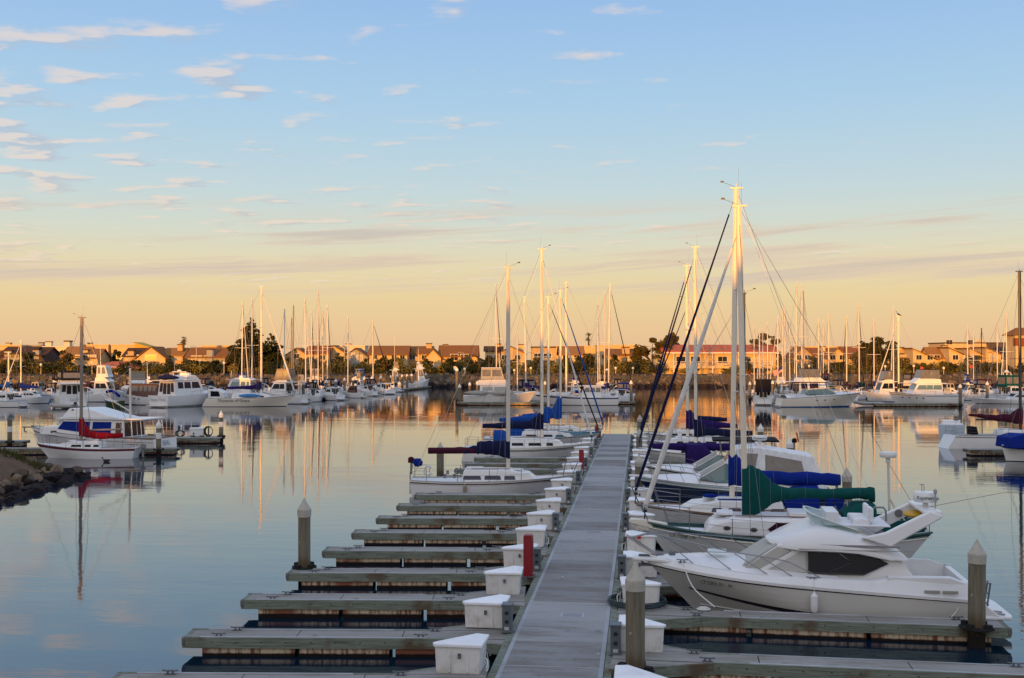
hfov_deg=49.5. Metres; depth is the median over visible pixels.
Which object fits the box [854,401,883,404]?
inflatable boat
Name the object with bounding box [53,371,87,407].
motor yacht
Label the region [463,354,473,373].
tree
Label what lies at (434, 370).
bush
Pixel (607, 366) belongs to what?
bush
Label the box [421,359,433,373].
tree
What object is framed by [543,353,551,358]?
window
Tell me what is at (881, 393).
motor yacht
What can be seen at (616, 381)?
motor yacht
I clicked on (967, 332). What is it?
sailboat
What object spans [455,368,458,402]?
pile
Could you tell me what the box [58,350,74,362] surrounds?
tree
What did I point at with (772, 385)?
pile
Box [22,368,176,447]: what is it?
trawler yacht
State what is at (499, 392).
kayak
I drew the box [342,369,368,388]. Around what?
motor yacht
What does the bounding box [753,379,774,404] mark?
motor yacht
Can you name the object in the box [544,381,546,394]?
pile
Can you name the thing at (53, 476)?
rock
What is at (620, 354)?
house
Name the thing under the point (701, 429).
sailboat
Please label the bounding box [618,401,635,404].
floating dock
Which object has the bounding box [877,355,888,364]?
tree
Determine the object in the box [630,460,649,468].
dock box
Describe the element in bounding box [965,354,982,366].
tree
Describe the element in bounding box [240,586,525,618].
finger dock
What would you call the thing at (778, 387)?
pile
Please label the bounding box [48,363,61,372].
bush
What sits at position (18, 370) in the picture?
bush
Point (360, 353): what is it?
house
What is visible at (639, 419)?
pile
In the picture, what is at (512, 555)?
dock box
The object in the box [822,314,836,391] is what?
sailboat
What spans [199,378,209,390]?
motor yacht
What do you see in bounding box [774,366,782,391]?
flag
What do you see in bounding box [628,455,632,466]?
power pedestal
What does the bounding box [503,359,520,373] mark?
tree
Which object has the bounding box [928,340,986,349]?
commercial building
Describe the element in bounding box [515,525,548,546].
dock box
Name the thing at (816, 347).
house
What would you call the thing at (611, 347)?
house
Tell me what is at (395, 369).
sailboat
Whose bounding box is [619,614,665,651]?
dock box
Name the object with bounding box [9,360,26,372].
bush
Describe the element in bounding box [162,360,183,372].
bush
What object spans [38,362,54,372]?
bush
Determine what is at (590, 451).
power pedestal
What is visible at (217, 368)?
bush
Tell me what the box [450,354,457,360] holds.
window
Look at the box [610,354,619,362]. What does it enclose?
tree
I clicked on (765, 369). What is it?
bush
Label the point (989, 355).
house
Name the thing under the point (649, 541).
dock box
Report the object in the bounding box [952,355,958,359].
window
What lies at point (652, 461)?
finger dock
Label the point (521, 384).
motor yacht
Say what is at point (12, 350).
house
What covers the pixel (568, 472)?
dock box
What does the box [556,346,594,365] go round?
house
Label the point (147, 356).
window
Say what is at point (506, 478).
sailboat
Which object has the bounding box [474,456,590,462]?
finger dock
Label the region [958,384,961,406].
pile
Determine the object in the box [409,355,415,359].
window
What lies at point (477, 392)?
kayak
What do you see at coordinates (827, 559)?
motor cruiser
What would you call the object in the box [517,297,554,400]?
sailboat
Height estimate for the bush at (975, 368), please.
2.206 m
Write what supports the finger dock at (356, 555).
on the water
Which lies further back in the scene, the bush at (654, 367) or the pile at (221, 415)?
the bush at (654, 367)
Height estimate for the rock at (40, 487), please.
1.075 m
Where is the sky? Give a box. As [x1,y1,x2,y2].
[0,0,1023,359]
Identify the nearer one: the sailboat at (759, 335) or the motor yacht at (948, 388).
the motor yacht at (948, 388)
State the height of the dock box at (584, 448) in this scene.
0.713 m
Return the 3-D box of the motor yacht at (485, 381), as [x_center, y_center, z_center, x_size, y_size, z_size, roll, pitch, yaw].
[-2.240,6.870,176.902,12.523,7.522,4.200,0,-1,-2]
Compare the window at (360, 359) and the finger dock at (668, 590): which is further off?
the window at (360, 359)
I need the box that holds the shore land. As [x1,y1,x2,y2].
[0,360,1005,386]
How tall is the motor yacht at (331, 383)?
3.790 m
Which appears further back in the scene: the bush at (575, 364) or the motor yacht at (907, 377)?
the bush at (575, 364)
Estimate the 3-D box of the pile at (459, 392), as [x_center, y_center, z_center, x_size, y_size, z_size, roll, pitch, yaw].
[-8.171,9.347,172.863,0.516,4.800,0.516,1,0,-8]
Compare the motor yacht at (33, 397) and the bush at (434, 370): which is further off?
the bush at (434, 370)
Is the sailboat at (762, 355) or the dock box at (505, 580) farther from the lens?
the sailboat at (762, 355)
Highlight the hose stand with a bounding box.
[175,425,184,436]
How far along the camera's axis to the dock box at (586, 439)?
85.89 m
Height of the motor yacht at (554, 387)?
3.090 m
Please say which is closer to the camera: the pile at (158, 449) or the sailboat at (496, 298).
the pile at (158, 449)
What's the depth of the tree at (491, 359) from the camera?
291.32 m
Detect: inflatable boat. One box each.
[49,402,77,407]
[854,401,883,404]
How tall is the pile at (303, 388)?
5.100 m
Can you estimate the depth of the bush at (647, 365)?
284.39 m
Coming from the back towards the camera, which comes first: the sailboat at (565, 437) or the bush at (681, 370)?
the bush at (681, 370)
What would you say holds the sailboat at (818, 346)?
on the water
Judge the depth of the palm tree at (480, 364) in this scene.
283.67 m
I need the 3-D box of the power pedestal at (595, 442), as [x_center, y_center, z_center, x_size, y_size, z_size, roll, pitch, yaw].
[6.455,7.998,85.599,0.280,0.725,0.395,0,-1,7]
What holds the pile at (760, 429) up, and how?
in the water
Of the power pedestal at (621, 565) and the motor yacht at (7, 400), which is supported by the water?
the motor yacht at (7, 400)
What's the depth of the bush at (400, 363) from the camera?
285.91 m
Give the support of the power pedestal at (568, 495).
on the finger dock at (475, 509)
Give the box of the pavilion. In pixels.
[93,361,143,373]
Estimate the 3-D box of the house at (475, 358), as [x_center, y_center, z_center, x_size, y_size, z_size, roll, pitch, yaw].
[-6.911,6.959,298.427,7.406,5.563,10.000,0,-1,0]
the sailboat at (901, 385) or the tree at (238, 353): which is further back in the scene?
the tree at (238, 353)
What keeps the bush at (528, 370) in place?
on the shore land
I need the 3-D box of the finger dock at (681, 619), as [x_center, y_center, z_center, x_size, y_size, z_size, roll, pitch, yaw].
[7.985,7.785,30.174,10.267,0.755,3.002,0,0,9]
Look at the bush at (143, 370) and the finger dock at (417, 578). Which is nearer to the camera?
the finger dock at (417, 578)
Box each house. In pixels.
[0,343,26,349]
[0,346,41,372]
[0,350,7,373]
[27,342,45,345]
[32,347,60,372]
[41,341,63,357]
[59,346,94,366]
[64,340,72,349]
[83,343,110,359]
[83,349,111,366]
[111,344,134,360]
[121,348,147,361]
[133,342,152,347]
[134,346,171,372]
[165,344,189,372]
[185,347,231,372]
[200,345,230,346]
[285,348,306,367]
[306,346,332,372]
[331,344,368,352]
[331,345,346,371]
[343,348,368,372]
[367,346,411,372]
[409,343,434,372]
[423,349,442,367]
[438,344,479,372]
[472,355,494,370]
[483,344,503,364]
[497,344,526,366]
[531,346,556,364]
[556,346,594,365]
[557,346,584,372]
[595,345,638,365]
[603,347,633,372]
[786,346,813,372]
[790,346,838,349]
[806,346,829,367]
[825,348,849,372]
[839,345,869,364]
[876,347,906,365]
[902,348,938,372]
[921,345,947,364]
[937,347,975,372]
[954,348,982,362]
[969,347,1005,372]
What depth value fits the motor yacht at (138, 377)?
194.07 m
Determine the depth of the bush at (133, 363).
286.53 m
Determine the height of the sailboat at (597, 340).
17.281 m
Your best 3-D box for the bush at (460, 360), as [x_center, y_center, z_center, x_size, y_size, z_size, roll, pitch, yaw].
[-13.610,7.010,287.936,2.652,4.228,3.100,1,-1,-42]
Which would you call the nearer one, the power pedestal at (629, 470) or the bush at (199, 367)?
the power pedestal at (629, 470)
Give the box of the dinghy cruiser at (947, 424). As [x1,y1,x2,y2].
[938,414,964,440]
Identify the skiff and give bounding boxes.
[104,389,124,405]
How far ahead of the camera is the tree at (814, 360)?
286.83 m
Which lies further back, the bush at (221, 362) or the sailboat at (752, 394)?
the bush at (221, 362)
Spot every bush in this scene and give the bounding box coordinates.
[0,361,7,373]
[1,358,11,373]
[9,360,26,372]
[12,360,23,372]
[22,369,33,373]
[28,361,46,373]
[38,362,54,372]
[46,360,75,372]
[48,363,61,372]
[66,365,78,370]
[75,367,91,373]
[85,366,96,371]
[111,368,131,373]
[112,368,128,373]
[116,361,128,373]
[120,359,141,370]
[139,361,162,369]
[140,366,154,373]
[148,367,168,373]
[151,363,178,373]
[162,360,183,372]
[176,360,188,372]
[182,362,191,372]
[184,368,202,373]
[190,363,209,374]
[197,361,210,373]
[204,363,215,374]
[208,364,223,374]
[218,366,230,373]
[220,360,229,372]
[227,363,238,372]
[253,367,268,373]
[262,361,276,373]
[281,361,296,368]
[292,366,304,373]
[298,362,317,370]
[317,365,335,373]
[326,364,345,374]
[330,359,350,373]
[342,364,358,373]
[354,362,370,367]
[359,365,374,373]
[371,358,381,372]
[374,367,386,373]
[387,358,405,369]
[397,367,412,373]
[407,363,416,373]
[423,366,449,373]
[424,367,437,373]
[442,361,466,372]
[457,358,463,373]
[465,364,478,373]
[473,360,484,373]
[481,362,495,366]
[511,363,522,373]
[518,368,537,374]
[519,361,539,373]
[544,361,557,373]
[551,364,569,372]
[552,363,571,373]
[567,359,582,373]
[571,360,588,373]
[583,365,603,373]
[583,367,603,373]
[588,361,610,373]
[602,361,612,372]
[602,365,619,373]
[612,360,625,373]
[618,361,635,373]
[621,358,641,373]
[639,360,651,372]
[640,367,655,374]
[650,362,666,372]
[671,368,693,373]
[721,367,730,373]
[738,361,752,373]
[750,367,768,373]
[786,361,797,372]
[797,359,815,370]
[824,364,844,373]
[849,368,869,373]
[863,360,876,373]
[868,363,887,373]
[877,363,892,372]
[889,368,911,373]
[892,367,909,372]
[940,366,954,373]
[955,359,972,373]
[966,367,983,373]
[980,361,993,373]
[990,365,1012,373]
[991,362,1013,373]
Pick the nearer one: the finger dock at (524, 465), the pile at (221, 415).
the finger dock at (524, 465)
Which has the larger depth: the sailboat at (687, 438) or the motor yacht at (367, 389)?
the motor yacht at (367, 389)
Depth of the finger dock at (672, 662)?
25.15 m
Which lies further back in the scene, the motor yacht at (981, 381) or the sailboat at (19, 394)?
the motor yacht at (981, 381)
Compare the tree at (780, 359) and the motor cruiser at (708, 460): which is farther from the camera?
the tree at (780, 359)
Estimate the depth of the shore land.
275.73 m
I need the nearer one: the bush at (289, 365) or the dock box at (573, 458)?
the dock box at (573, 458)
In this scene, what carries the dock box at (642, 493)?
on the finger dock at (627, 508)
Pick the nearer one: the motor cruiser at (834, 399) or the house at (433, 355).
the motor cruiser at (834, 399)
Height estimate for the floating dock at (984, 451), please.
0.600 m
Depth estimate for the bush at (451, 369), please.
283.31 m
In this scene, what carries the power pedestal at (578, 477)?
on the finger dock
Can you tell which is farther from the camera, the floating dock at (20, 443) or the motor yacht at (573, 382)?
the motor yacht at (573, 382)
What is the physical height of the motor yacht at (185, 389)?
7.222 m
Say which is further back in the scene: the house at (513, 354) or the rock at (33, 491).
the house at (513, 354)
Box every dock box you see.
[433,633,490,674]
[463,594,509,628]
[484,566,526,594]
[502,543,538,566]
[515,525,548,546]
[526,510,554,529]
[536,497,563,511]
[544,486,568,502]
[550,477,574,491]
[556,469,577,483]
[562,462,582,473]
[566,456,578,462]
[570,451,589,461]
[574,446,589,456]
[580,438,593,446]
[614,665,666,677]
[616,576,661,606]
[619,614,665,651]
[622,530,656,553]
[623,550,656,576]
[625,497,653,511]
[627,477,644,487]
[628,487,648,497]
[628,510,654,530]
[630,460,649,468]
[631,439,647,444]
[631,449,647,454]
[632,454,648,460]
[632,467,649,473]
[633,444,647,448]
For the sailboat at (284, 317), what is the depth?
199.91 m
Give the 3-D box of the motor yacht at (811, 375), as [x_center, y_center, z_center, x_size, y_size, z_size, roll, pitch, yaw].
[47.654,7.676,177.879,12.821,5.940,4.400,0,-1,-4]
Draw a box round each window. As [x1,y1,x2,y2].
[10,354,18,359]
[145,354,156,359]
[357,355,362,363]
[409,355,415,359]
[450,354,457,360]
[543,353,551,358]
[676,356,685,363]
[690,356,700,363]
[717,356,727,363]
[839,355,845,359]
[916,355,921,359]
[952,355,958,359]
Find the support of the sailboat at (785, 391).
on the water
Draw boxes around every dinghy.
[157,374,178,379]
[238,394,259,396]
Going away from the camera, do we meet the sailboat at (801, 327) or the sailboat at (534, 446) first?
the sailboat at (534, 446)
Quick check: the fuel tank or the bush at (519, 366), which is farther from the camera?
the bush at (519, 366)
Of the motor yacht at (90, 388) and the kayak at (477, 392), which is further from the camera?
the motor yacht at (90, 388)
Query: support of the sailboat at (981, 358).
on the water
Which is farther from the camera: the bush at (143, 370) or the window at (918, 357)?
the window at (918, 357)
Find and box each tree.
[22,352,32,368]
[23,359,34,373]
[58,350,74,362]
[111,349,121,360]
[180,336,186,351]
[181,359,194,366]
[193,360,204,368]
[207,359,219,365]
[225,317,276,368]
[263,333,286,373]
[306,356,317,365]
[331,352,348,373]
[359,358,367,366]
[378,357,392,373]
[390,357,403,366]
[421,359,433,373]
[440,361,457,373]
[444,358,460,373]
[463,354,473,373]
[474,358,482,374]
[484,356,495,364]
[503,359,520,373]
[533,357,543,373]
[562,358,571,373]
[576,356,590,373]
[582,353,594,367]
[585,332,591,345]
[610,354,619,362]
[630,337,673,364]
[660,332,679,344]
[749,333,781,357]
[776,355,787,365]
[809,356,820,367]
[829,362,844,373]
[841,365,856,373]
[851,351,878,367]
[851,358,866,369]
[860,336,897,373]
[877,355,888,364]
[894,358,909,368]
[905,364,919,372]
[918,363,933,368]
[936,361,949,373]
[945,362,957,370]
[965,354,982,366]
[992,363,1001,373]
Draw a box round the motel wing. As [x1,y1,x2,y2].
[651,354,663,373]
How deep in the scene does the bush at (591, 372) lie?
285.23 m
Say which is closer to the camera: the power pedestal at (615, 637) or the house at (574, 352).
the power pedestal at (615, 637)
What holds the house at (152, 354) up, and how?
on the shore land
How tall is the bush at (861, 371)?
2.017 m
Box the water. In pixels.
[0,387,1023,677]
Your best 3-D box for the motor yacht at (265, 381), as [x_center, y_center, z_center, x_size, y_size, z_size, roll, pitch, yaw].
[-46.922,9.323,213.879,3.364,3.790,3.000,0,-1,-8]
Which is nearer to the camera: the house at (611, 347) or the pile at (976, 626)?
the pile at (976, 626)
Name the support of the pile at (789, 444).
in the water
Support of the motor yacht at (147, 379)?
on the water
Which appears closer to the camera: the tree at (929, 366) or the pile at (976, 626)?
the pile at (976, 626)
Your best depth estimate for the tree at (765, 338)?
291.17 m
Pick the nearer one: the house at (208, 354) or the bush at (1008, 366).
the bush at (1008, 366)
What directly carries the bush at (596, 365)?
on the shore land
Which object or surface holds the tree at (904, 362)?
on the shore land
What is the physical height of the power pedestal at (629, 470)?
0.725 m
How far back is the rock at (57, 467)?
67.99 m
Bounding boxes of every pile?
[4,419,14,446]
[153,420,163,456]
[216,411,225,441]
[292,498,316,582]
[302,381,304,393]
[343,378,345,390]
[437,442,443,475]
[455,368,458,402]
[458,384,460,401]
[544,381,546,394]
[618,562,654,672]
[629,381,632,400]
[635,454,643,486]
[636,428,642,448]
[637,415,641,429]
[748,382,750,400]
[757,423,763,434]
[771,381,773,393]
[777,380,779,393]
[786,438,793,449]
[842,467,851,504]
[953,409,958,419]
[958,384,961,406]
[959,539,994,648]
[985,381,988,397]
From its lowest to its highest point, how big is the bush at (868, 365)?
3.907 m
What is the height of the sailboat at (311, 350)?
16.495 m
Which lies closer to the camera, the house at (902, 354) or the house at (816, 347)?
the house at (902, 354)
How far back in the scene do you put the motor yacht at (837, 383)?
194.88 m
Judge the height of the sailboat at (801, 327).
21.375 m
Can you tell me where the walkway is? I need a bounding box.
[487,434,632,677]
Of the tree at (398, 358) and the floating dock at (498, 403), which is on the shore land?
the tree at (398, 358)
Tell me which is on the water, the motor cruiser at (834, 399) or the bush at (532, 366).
the motor cruiser at (834, 399)
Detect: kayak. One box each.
[464,391,489,395]
[490,391,515,394]
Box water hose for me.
[607,593,667,609]
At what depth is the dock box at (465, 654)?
24.52 m
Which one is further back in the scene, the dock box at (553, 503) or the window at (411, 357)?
the window at (411, 357)
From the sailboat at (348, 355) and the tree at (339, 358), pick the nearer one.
the sailboat at (348, 355)
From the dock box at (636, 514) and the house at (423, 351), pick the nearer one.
the dock box at (636, 514)
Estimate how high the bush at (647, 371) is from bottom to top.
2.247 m
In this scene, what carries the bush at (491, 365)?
on the shore land
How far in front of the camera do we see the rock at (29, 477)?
63.79 m
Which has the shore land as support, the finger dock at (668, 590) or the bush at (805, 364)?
the bush at (805, 364)
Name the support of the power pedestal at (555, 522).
on the finger dock at (387, 536)
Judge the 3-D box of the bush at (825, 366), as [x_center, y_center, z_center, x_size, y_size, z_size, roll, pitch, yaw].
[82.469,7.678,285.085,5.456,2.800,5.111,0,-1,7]
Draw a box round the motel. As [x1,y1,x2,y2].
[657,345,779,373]
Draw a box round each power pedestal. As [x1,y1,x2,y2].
[501,601,513,633]
[533,547,541,570]
[552,512,559,531]
[566,488,571,503]
[576,471,580,484]
[584,457,587,468]
[589,447,592,456]
[594,438,597,447]
[609,621,621,655]
[617,554,625,578]
[622,512,628,531]
[625,488,630,503]
[627,468,631,481]
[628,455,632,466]
[630,444,633,454]
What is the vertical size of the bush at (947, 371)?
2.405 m
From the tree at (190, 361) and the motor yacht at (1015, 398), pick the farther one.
the tree at (190, 361)
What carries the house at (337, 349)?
on the shore land
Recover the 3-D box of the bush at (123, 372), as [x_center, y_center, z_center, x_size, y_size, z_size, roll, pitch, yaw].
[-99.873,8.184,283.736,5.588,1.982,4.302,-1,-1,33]
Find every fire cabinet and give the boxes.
[521,533,535,577]
[579,449,584,471]
[595,426,598,440]
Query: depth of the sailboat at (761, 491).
40.98 m
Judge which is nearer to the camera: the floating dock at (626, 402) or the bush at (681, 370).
the floating dock at (626, 402)
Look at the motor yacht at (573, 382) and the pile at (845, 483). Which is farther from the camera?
the motor yacht at (573, 382)
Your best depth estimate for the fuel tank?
96.68 m
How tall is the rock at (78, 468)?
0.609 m
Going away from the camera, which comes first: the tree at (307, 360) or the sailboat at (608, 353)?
the sailboat at (608, 353)
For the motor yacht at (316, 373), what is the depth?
220.53 m
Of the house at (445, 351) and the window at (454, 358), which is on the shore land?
the house at (445, 351)
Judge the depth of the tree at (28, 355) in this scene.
289.75 m
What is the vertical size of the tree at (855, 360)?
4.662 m
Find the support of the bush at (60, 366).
on the shore land
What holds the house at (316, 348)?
on the shore land
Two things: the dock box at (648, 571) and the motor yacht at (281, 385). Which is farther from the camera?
the motor yacht at (281, 385)
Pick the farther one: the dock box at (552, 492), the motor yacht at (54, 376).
the motor yacht at (54, 376)
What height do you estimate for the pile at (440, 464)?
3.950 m
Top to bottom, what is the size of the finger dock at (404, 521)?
0.755 m
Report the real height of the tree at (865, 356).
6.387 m
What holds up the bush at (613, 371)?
on the shore land
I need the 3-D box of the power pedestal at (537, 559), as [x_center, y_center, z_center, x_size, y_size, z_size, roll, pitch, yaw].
[0.824,7.218,36.487,0.280,0.725,0.395,0,-1,7]
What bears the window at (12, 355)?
in the house at (12, 350)
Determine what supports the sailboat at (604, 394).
on the water
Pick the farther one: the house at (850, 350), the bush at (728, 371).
the house at (850, 350)
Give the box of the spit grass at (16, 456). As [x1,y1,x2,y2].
[0,446,49,471]
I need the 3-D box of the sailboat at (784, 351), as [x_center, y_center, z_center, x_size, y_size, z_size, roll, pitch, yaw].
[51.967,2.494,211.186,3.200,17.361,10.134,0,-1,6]
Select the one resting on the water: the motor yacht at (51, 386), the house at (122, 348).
the motor yacht at (51, 386)
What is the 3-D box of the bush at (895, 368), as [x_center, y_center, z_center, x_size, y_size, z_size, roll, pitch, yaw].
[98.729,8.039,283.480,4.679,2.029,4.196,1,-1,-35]
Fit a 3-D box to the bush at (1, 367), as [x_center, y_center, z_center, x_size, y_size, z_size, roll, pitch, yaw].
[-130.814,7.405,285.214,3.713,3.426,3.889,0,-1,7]
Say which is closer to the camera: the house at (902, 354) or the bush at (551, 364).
the bush at (551, 364)
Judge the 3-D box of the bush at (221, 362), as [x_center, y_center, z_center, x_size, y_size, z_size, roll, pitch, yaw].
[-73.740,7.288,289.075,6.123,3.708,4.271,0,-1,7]
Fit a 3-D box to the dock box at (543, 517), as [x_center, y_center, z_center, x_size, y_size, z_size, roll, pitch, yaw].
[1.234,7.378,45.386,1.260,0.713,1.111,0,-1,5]
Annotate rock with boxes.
[0,487,4,494]
[1,479,11,488]
[3,495,14,501]
[5,484,14,493]
[5,490,24,496]
[11,469,29,479]
[11,473,21,481]
[13,494,27,498]
[19,485,33,490]
[22,474,33,482]
[23,489,39,493]
[31,483,45,491]
[32,473,43,483]
[41,482,51,488]
[43,471,58,482]
[50,464,62,472]
[58,481,68,484]
[60,475,74,481]
[68,471,75,475]
[71,466,82,471]
[76,472,85,476]
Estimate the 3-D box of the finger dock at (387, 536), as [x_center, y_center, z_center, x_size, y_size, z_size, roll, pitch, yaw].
[-2.287,7.998,44.856,8.197,0.755,2.651,0,0,1]
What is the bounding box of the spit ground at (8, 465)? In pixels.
[0,452,43,498]
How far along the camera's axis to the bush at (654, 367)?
282.31 m
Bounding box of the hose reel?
[204,426,212,436]
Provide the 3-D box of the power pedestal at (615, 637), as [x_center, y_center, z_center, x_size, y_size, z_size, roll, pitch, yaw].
[2.440,7.054,26.177,0.280,0.725,0.395,0,-1,7]
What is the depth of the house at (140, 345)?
320.01 m
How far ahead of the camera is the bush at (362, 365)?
287.30 m
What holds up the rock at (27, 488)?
on the spit ground at (8, 465)
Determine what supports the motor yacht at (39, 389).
on the water
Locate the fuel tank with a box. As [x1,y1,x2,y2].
[189,427,204,436]
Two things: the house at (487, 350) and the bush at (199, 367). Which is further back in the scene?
the house at (487, 350)
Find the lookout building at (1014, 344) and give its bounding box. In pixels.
[1001,328,1023,373]
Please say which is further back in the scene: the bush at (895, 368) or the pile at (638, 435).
the bush at (895, 368)
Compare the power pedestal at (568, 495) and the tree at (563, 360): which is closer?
the power pedestal at (568, 495)
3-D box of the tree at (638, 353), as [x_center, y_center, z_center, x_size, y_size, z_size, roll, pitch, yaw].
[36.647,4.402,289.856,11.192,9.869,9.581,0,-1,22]
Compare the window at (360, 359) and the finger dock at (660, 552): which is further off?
the window at (360, 359)
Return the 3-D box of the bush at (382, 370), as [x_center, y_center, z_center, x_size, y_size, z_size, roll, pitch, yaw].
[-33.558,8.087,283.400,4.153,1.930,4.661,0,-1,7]
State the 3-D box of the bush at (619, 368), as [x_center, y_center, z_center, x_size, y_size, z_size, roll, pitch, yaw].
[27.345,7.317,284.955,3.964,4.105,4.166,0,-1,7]
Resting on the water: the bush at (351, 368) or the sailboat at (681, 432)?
the sailboat at (681, 432)
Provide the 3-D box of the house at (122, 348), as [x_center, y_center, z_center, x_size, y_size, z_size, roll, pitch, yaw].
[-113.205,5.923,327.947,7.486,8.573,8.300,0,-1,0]
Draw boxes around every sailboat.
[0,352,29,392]
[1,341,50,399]
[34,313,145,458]
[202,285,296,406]
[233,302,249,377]
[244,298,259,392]
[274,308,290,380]
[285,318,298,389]
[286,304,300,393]
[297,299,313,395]
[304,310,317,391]
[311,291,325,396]
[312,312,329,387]
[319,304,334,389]
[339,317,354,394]
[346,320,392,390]
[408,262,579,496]
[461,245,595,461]
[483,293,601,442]
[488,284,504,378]
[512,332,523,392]
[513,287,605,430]
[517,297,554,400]
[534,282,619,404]
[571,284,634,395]
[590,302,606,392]
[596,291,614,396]
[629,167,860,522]
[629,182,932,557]
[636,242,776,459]
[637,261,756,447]
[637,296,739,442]
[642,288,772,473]
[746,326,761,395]
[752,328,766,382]
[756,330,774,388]
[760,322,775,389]
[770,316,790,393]
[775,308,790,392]
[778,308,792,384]
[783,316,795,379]
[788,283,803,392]
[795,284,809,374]
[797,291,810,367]
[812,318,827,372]
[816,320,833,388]
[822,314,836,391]
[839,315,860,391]
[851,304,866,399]
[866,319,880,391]
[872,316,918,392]
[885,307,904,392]
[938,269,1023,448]
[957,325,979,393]
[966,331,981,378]
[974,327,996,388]
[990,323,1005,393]
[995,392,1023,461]
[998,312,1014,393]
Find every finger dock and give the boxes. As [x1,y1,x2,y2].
[112,660,489,677]
[182,625,507,656]
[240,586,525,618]
[286,566,537,588]
[322,542,547,564]
[351,528,555,545]
[376,512,562,529]
[396,502,568,515]
[414,490,573,502]
[454,467,586,474]
[464,461,588,467]
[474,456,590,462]
[608,645,1023,677]
[616,599,1011,644]
[619,574,683,598]
[623,547,680,553]
[624,531,659,545]
[625,502,835,511]
[648,459,684,463]
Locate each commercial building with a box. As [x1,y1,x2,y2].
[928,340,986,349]
[986,342,1005,354]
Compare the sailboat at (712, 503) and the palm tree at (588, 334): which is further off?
the palm tree at (588, 334)
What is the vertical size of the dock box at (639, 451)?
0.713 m
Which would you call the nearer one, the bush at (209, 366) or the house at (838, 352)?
the bush at (209, 366)
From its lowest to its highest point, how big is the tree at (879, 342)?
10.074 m
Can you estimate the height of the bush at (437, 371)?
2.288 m
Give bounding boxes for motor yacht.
[0,393,29,406]
[2,378,16,390]
[15,391,51,403]
[27,382,44,392]
[41,382,56,399]
[50,373,56,381]
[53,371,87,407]
[84,382,93,394]
[87,347,121,401]
[110,372,116,387]
[116,383,158,404]
[131,372,146,382]
[146,364,215,407]
[146,368,151,382]
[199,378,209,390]
[207,381,221,389]
[223,370,259,396]
[262,378,270,390]
[263,369,311,403]
[295,375,309,395]
[307,369,323,389]
[308,382,322,401]
[321,379,339,393]
[323,387,347,400]
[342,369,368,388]
[342,386,367,397]
[356,372,363,391]
[360,379,380,395]
[375,383,395,393]
[391,377,401,391]
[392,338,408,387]
[408,352,429,387]
[463,360,535,401]
[518,379,543,394]
[550,383,563,392]
[569,373,580,395]
[596,369,612,391]
[612,379,621,392]
[616,382,635,400]
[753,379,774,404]
[772,368,846,402]
[821,373,829,388]
[832,379,848,391]
[853,382,865,390]
[865,370,897,401]
[889,369,968,405]
[902,373,914,391]
[942,383,957,393]
[962,374,973,399]
[967,393,1023,403]
[970,384,994,397]
[977,379,995,393]
[989,366,1023,398]
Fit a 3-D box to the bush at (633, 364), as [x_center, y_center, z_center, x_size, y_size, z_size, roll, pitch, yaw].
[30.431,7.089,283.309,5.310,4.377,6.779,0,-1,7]
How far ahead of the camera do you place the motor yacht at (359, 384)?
224.84 m
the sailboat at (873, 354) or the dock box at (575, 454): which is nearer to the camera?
the dock box at (575, 454)
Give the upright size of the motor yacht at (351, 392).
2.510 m
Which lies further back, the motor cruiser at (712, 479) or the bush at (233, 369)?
the bush at (233, 369)
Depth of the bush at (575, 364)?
283.21 m
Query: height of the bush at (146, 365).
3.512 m
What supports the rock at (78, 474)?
in the water
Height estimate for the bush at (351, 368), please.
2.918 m
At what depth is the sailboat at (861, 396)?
197.83 m
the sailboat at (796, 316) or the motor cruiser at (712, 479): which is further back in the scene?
the sailboat at (796, 316)
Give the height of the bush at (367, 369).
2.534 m
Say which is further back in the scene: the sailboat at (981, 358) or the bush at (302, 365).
the bush at (302, 365)
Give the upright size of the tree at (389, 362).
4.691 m
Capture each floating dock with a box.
[0,440,29,446]
[0,447,179,454]
[176,436,224,443]
[308,386,430,399]
[456,402,545,404]
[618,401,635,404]
[872,403,963,406]
[963,448,1004,455]
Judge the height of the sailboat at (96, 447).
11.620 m
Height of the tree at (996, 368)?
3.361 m
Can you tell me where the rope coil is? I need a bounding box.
[697,606,710,610]
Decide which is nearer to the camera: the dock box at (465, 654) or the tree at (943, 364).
the dock box at (465, 654)
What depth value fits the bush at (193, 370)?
282.37 m
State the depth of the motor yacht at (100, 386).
184.26 m
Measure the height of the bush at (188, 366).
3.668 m
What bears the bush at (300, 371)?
on the shore land
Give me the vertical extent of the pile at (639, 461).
4.052 m
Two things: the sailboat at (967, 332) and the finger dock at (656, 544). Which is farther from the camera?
the sailboat at (967, 332)
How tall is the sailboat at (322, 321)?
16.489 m
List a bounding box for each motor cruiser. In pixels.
[626,484,1023,619]
[628,435,837,506]
[640,432,798,473]
[773,382,862,406]
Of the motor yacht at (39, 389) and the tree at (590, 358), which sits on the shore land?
the tree at (590, 358)
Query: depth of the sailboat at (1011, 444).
79.44 m
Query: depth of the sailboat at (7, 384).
197.82 m
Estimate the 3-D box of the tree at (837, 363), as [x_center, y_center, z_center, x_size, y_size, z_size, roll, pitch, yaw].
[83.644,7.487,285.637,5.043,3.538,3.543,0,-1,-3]
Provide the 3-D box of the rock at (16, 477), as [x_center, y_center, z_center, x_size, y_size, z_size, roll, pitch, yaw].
[-27.850,7.939,62.551,0.588,0.737,0.762,0,-1,-19]
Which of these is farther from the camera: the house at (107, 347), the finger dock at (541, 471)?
the house at (107, 347)

